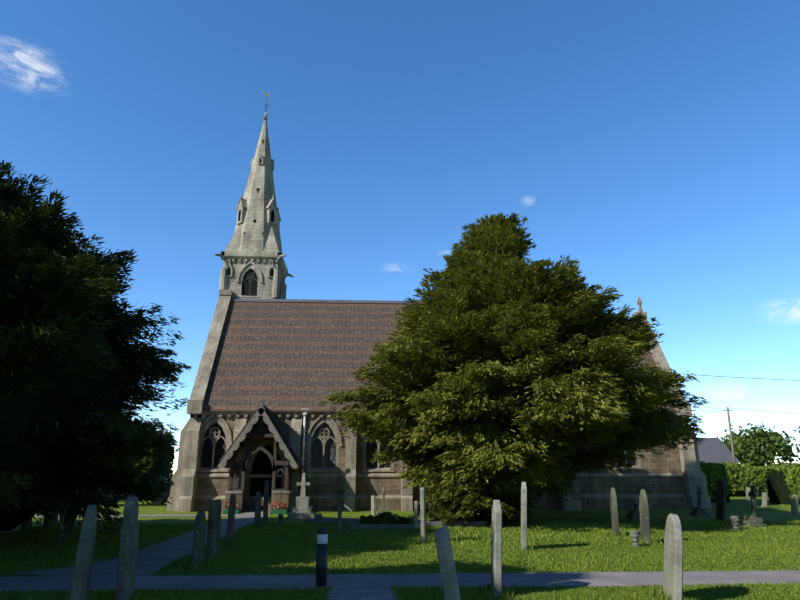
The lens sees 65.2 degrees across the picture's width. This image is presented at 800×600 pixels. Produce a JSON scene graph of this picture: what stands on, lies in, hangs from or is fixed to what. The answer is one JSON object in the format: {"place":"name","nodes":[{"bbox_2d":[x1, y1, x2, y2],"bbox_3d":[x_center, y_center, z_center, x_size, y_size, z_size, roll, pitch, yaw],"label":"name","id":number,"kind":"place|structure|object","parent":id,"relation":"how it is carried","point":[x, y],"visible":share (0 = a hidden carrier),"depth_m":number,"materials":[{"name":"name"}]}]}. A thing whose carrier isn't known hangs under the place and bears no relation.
{"place":"outdoors","nodes":[
{"label":"outdoors","id":0,"kind":"place"},
{"bbox_2d":[99,478,170,505],"bbox_3d":[-14.431,10.464,34.183,4.100,1.441,1.758,3,-16,-11],"label":"hedge","id":1,"kind":"object","parent":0,"point":[156,503],"visible":0.17,"depth_m":33.46,"materials":[{"name":"green plant"}]},
{"bbox_2d":[221,251,281,298],"bbox_3d":[-8.783,4.101,35.174,3.500,14.250,0.500,1,-16,-3],"label":"belfry","id":2,"kind":"object","parent":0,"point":[252,275],"visible":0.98,"depth_m":36.68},
{"bbox_2d":[214,251,293,276],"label":"gargoyles","id":3,"kind":"object","parent":2,"relation":"attached to","point":[221,255],"visible":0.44,"depth_m":36.81,"materials":[{"name":"stone"}]},
{"bbox_2d":[225,112,282,254],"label":"spire","id":4,"kind":"structure","parent":2,"relation":"on","point":[257,228],"depth_m":38.36,"materials":[{"name":"stone"}]},
{"bbox_2d":[262,90,270,108],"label":"weather vane","id":5,"kind":"object","parent":4,"relation":"on","point":[264,93],"visible":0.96,"depth_m":41.58,"materials":[{"name":"gold metal"}]},
{"bbox_2d":[325,589,397,599],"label":"slab path","id":6,"kind":"structure","parent":0,"point":[361,594],"depth_m":8.90,"materials":[{"name":"grey stone"}]},
{"bbox_2d":[0,542,799,575],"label":"lawn","id":7,"kind":"structure","parent":0,"point":[572,560],"depth_m":12.55,"materials":[{"name":"green plant"}]},
{"bbox_2d":[0,520,799,547],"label":"lawn","id":8,"kind":"structure","parent":0,"point":[591,528],"depth_m":17.55,"materials":[{"name":"green plant"}]},
{"bbox_2d":[0,497,799,599],"bbox_3d":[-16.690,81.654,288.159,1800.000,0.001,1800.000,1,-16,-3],"label":"ground","id":9,"kind":"structure","parent":0,"point":[735,506],"depth_m":24.08,"materials":[{"name":"green plant"}]},
{"bbox_2d":[20,519,31,533],"bbox_3d":[-10.867,6.427,18.165,0.100,1.386,0.600,-7,-14,-13],"label":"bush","id":10,"kind":"object","parent":9,"relation":"on","point":[25,527],"depth_m":18.02,"materials":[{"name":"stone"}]},
{"bbox_2d":[44,499,57,528],"bbox_3d":[-11.094,6.889,19.880,0.100,1.410,0.650,-8,-16,0],"label":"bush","id":11,"kind":"object","parent":9,"relation":"on","point":[53,522],"visible":0.02,"depth_m":19.82,"materials":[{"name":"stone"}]},
{"bbox_2d":[59,502,66,521],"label":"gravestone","id":12,"kind":"object","parent":9,"relation":"on","point":[61,518],"visible":0.06,"depth_m":22.24,"materials":[{"name":"stone"}]},
{"bbox_2d":[56,493,79,546],"bbox_3d":[-7.964,5.429,14.977,0.100,1.612,0.700,14,-18,-9],"label":"gravestone","id":13,"kind":"object","parent":9,"relation":"on","point":[65,533],"visible":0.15,"depth_m":14.76,"materials":[{"name":"stone"}]},
{"bbox_2d":[69,505,96,599],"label":"gravestone","id":14,"kind":"object","parent":9,"relation":"on","point":[81,578],"visible":1,"depth_m":7.63,"materials":[{"name":"stone"}]},
{"bbox_2d":[0,160,191,539],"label":"yew","id":15,"kind":"object","parent":9,"relation":"on","point":[89,281],"depth_m":13.72,"materials":[{"name":"green plant"}]},
{"bbox_2d":[69,430,175,500],"bbox_3d":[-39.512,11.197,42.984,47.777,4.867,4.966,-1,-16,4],"label":"tree","id":16,"kind":"object","parent":9,"relation":"on","point":[163,468],"depth_m":41.85,"materials":[{"name":"green plant"}]},
{"bbox_2d":[115,496,138,599],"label":"gravestone","id":17,"kind":"object","parent":9,"relation":"on","point":[127,562],"visible":1,"depth_m":8.36,"materials":[{"name":"stone"}]},
{"bbox_2d":[191,510,205,569],"bbox_3d":[-3.780,4.657,11.725,0.100,1.344,0.720,1,-16,-7],"label":"gravestone","id":18,"kind":"object","parent":9,"relation":"on","point":[199,538],"visible":0.79,"depth_m":11.56,"materials":[{"name":"stone"}]},
{"bbox_2d":[206,500,221,560],"bbox_3d":[-3.763,4.827,12.623,0.100,1.498,0.600,-2,-15,-1],"label":"gravestone","id":19,"kind":"object","parent":9,"relation":"on","point":[213,529],"visible":0.73,"depth_m":12.51,"materials":[{"name":"stone"}]},
{"bbox_2d":[225,494,235,547],"bbox_3d":[-4.032,5.421,14.859,0.100,1.547,0.720,3,-16,-9],"label":"gravestone","id":20,"kind":"object","parent":9,"relation":"on","point":[230,521],"visible":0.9,"depth_m":14.64,"materials":[{"name":"stone"}]},
{"bbox_2d":[223,502,286,513],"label":"flower planters","id":21,"kind":"object","parent":9,"relation":"on","point":[278,510],"visible":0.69,"depth_m":26.53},
{"bbox_2d":[254,492,260,528],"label":"gravestone","id":22,"kind":"object","parent":9,"relation":"on","point":[257,520],"visible":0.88,"depth_m":19.35,"materials":[{"name":"stone"}]},
{"bbox_2d":[224,439,293,513],"bbox_3d":[-6.220,7.873,28.192,2.760,3.249,2.800,1,-16,-3],"label":"porch stonework","id":23,"kind":"object","parent":9,"relation":"on","point":[259,461],"visible":0.69,"depth_m":29.43,"materials":[{"name":"grey stone"}]},
{"bbox_2d":[219,405,298,511],"bbox_3d":[-6.229,7.233,28.551,3.490,4.573,2.450,1,-16,-3],"label":"porch timber frame","id":24,"kind":"object","parent":9,"relation":"on","point":[260,428],"visible":0.83,"depth_m":27.55,"materials":[{"name":"brown wood"}]},
{"bbox_2d":[224,405,303,467],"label":"porch roof","id":25,"kind":"structure","parent":24,"relation":"on","point":[240,448],"depth_m":28.82,"materials":[{"name":"brown tile"}]},
{"bbox_2d":[217,396,297,468],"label":"porch barge boards","id":26,"kind":"object","parent":25,"relation":"attached to","point":[247,429],"visible":1,"depth_m":27.39,"materials":[{"name":"grey wood"}]},
{"bbox_2d":[263,480,268,525],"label":"gravestone","id":27,"kind":"object","parent":9,"relation":"on","point":[265,503],"visible":0.67,"depth_m":20.56,"materials":[{"name":"stone"}]},
{"bbox_2d":[287,473,315,518],"bbox_3d":[-3.791,7.676,24.397,1.000,1.799,1.000,1,-16,-3],"label":"memorial cross","id":28,"kind":"object","parent":9,"relation":"on","point":[302,509],"visible":0.96,"depth_m":24.08,"materials":[{"name":"stone"}]},
{"bbox_2d":[337,507,341,532],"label":"gravestone","id":29,"kind":"object","parent":9,"relation":"on","point":[339,509],"visible":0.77,"depth_m":17.78,"materials":[{"name":"stone"}]},
{"bbox_2d":[371,496,375,515],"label":"gravestone","id":30,"kind":"object","parent":9,"relation":"on","point":[373,505],"visible":0.69,"depth_m":25.96,"materials":[{"name":"stone"}]},
{"bbox_2d":[178,411,580,511],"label":"church wall","id":31,"kind":"structure","parent":9,"relation":"on","point":[337,474],"depth_m":29.68,"materials":[{"name":"stone"}]},
{"bbox_2d":[300,411,307,490],"bbox_3d":[-4.611,7.499,29.703,0.360,4.604,0.267,1,-16,-3],"label":"drainpipe","id":32,"kind":"object","parent":31,"relation":"attached to","point":[303,431],"visible":0.62,"depth_m":29.90,"materials":[{"name":"metal"}]},
{"bbox_2d":[203,301,676,414],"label":"church roof","id":33,"kind":"structure","parent":31,"relation":"on","point":[290,356],"depth_m":33.10,"materials":[{"name":"brown tile"}]},
{"bbox_2d":[230,298,423,303],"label":"ridge tiles","id":34,"kind":"object","parent":33,"relation":"on","point":[312,300],"visible":0.18,"depth_m":36.18,"materials":[{"name":"stone"}]},
{"bbox_2d":[377,486,388,516],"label":"gravestone","id":35,"kind":"object","parent":9,"relation":"on","point":[382,509],"visible":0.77,"depth_m":25.25,"materials":[{"name":"stone"}]},
{"bbox_2d":[12,518,766,599],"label":"grass tufts","id":36,"kind":"object","parent":9,"relation":"on","point":[489,588],"visible":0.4,"depth_m":12.26,"materials":[{"name":"green plant"}]},
{"bbox_2d":[304,518,486,529],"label":"grave kerbs","id":37,"kind":"structure","parent":9,"relation":"on","point":[357,526],"depth_m":20.46,"materials":[{"name":"stone"}]},
{"bbox_2d":[358,512,413,523],"bbox_3d":[-0.394,6.934,19.800,1.932,0.461,0.770,1,-16,-3],"label":"grave plant","id":38,"kind":"object","parent":37,"relation":"on","point":[381,518],"visible":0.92,"depth_m":19.69,"materials":[{"name":"green plant"}]},
{"bbox_2d":[0,514,799,592],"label":"asphalt paths","id":39,"kind":"structure","parent":9,"relation":"on","point":[152,559],"depth_m":10.29,"materials":[{"name":"grey asphalt"}]},
{"bbox_2d":[315,527,327,586],"bbox_3d":[-1.216,3.987,9.729,0.170,0.870,0.170,1,-16,-3],"label":"path bollard","id":40,"kind":"object","parent":39,"relation":"on","point":[321,557],"visible":0.98,"depth_m":9.66,"materials":[{"name":"black metal"}]},
{"bbox_2d":[0,581,799,599],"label":"lawn","id":41,"kind":"structure","parent":9,"relation":"on","point":[763,589],"depth_m":8.93,"materials":[{"name":"green plant"}]},
{"bbox_2d":[414,501,417,529],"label":"gravestone","id":42,"kind":"object","parent":9,"relation":"on","point":[416,514],"visible":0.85,"depth_m":18.52,"materials":[{"name":"stone"}]},
{"bbox_2d":[420,487,425,542],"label":"gravestone","id":43,"kind":"object","parent":9,"relation":"on","point":[423,513],"visible":0.71,"depth_m":15.54,"materials":[{"name":"stone"}]},
{"bbox_2d":[166,290,711,510],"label":"church copings","id":44,"kind":"object","parent":9,"relation":"on","point":[195,403],"visible":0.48,"depth_m":31.59,"materials":[{"name":"grey stone"}]},
{"bbox_2d":[219,251,226,289],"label":"buttress","id":45,"kind":"structure","parent":44,"relation":"part of","point":[223,281],"depth_m":36.38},
{"bbox_2d":[277,253,287,298],"bbox_3d":[-7.366,4.523,36.696,0.500,14.250,3.500,1,-16,-3],"label":"belfry face","id":46,"kind":"object","parent":44,"relation":"part of","point":[281,266],"visible":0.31,"depth_m":38.69},
{"bbox_2d":[434,526,460,599],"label":"gravestone","id":47,"kind":"object","parent":9,"relation":"on","point":[446,564],"visible":1,"depth_m":6.96,"materials":[{"name":"stone"}]},
{"bbox_2d":[412,441,540,526],"bbox_3d":[2.672,6.308,21.640,4.425,3.221,4.593,1,-16,-3],"label":"bush","id":48,"kind":"object","parent":9,"relation":"on","point":[443,508],"depth_m":20.44,"materials":[{"name":"green plant"}]},
{"bbox_2d":[491,500,501,598],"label":"gravestone","id":49,"kind":"object","parent":9,"relation":"on","point":[496,556],"visible":1,"depth_m":8.87,"materials":[{"name":"stone"}]},
{"bbox_2d":[278,514,739,546],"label":"gravestones","id":50,"kind":"object","parent":9,"relation":"on","point":[635,534],"visible":0.96,"depth_m":19.00,"materials":[{"name":"stone"}]},
{"bbox_2d":[317,211,709,522],"bbox_3d":[4.341,2.429,24.031,14.437,12.044,13.762,-1,-15,-4],"label":"yew","id":51,"kind":"object","parent":9,"relation":"on","point":[616,394],"depth_m":20.87,"materials":[{"name":"green plant"}]},
{"bbox_2d":[521,482,526,549],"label":"gravestone","id":52,"kind":"object","parent":9,"relation":"on","point":[523,514],"visible":0.65,"depth_m":14.14,"materials":[{"name":"stone"}]},
{"bbox_2d":[610,488,619,535],"bbox_3d":[6.055,6.141,17.620,0.100,1.636,0.620,-1,-15,9],"label":"gravestone","id":53,"kind":"object","parent":9,"relation":"on","point":[614,512],"visible":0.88,"depth_m":17.50,"materials":[{"name":"stone"}]},
{"bbox_2d":[626,504,639,518],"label":"gravestone","id":54,"kind":"object","parent":9,"relation":"on","point":[634,514],"visible":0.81,"depth_m":23.76,"materials":[{"name":"stone"}]},
{"bbox_2d":[576,416,704,508],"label":"church wall","id":55,"kind":"structure","parent":9,"relation":"on","point":[671,479],"depth_m":30.96,"materials":[{"name":"stone"}]},
{"bbox_2d":[639,489,650,543],"bbox_3d":[6.112,5.580,15.605,0.100,1.640,0.660,0,-15,9],"label":"gravestone","id":56,"kind":"object","parent":9,"relation":"on","point":[644,518],"visible":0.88,"depth_m":15.50,"materials":[{"name":"stone"}]},
{"bbox_2d":[663,514,682,599],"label":"gravestone","id":57,"kind":"object","parent":9,"relation":"on","point":[673,564],"visible":1,"depth_m":8.44,"materials":[{"name":"stone"}]},
{"bbox_2d":[690,486,708,516],"bbox_3d":[12.182,8.296,25.435,0.520,1.367,0.600,8,-16,-1],"label":"gravestone","id":58,"kind":"object","parent":9,"relation":"on","point":[698,511],"visible":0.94,"depth_m":25.32,"materials":[{"name":"stone"}]},
{"bbox_2d":[700,461,730,501],"bbox_3d":[16.356,11.234,39.088,7.412,2.782,2.685,-2,-16,8],"label":"hedge","id":59,"kind":"object","parent":9,"relation":"on","point":[714,471],"depth_m":37.73,"materials":[{"name":"green plant"}]},
{"bbox_2d":[697,437,740,462],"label":"house roof","id":60,"kind":"structure","parent":9,"relation":"on","point":[713,450],"depth_m":87.59,"materials":[{"name":"tile"}]},
{"bbox_2d":[716,478,725,521],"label":"gravestone","id":61,"kind":"object","parent":9,"relation":"on","point":[721,499],"visible":0.88,"depth_m":22.27,"materials":[{"name":"stone"}]},
{"bbox_2d":[676,373,799,463],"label":"utility pole","id":62,"kind":"object","parent":9,"relation":"on","point":[731,437],"visible":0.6,"depth_m":80.27,"materials":[{"name":"brown wood"}]},
{"bbox_2d":[746,487,750,507],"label":"gravestone","id":63,"kind":"object","parent":9,"relation":"on","point":[747,498],"visible":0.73,"depth_m":31.63,"materials":[{"name":"stone"}]},
{"bbox_2d":[741,485,765,527],"bbox_3d":[11.521,6.816,20.372,0.520,1.519,0.600,8,-15,4],"label":"gravestone","id":64,"kind":"object","parent":9,"relation":"on","point":[752,520],"visible":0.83,"depth_m":20.27,"materials":[{"name":"stone"}]},
{"bbox_2d":[717,421,799,466],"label":"tree foliage","id":65,"kind":"object","parent":9,"relation":"on","point":[760,439],"depth_m":109.07,"materials":[{"name":"green plant"}]},
{"bbox_2d":[719,462,799,496],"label":"hedge","id":66,"kind":"object","parent":9,"relation":"on","point":[746,471],"depth_m":46.75,"materials":[{"name":"green plant"}]},
{"bbox_2d":[762,492,766,507],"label":"gravestone","id":67,"kind":"object","parent":9,"relation":"on","point":[764,499],"visible":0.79,"depth_m":31.59,"materials":[{"name":"stone"}]},
{"bbox_2d":[765,465,799,504],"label":"hedge","id":68,"kind":"object","parent":9,"relation":"on","point":[779,491],"depth_m":35.17,"materials":[{"name":"green plant"}]},
{"bbox_2d":[791,494,798,514],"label":"gravestone","id":69,"kind":"object","parent":9,"relation":"on","point":[794,504],"visible":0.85,"depth_m":26.40,"materials":[{"name":"stone"}]},
{"bbox_2d":[790,426,799,445],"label":"tree foliage","id":70,"kind":"object","parent":9,"relation":"on","point":[795,437],"visible":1,"depth_m":105.00,"materials":[{"name":"green plant"}]},
{"bbox_2d":[0,0,799,473],"label":"sky","id":71,"kind":"structure","parent":0,"point":[652,145],"materials":[{"name":"blue"}]}
]}

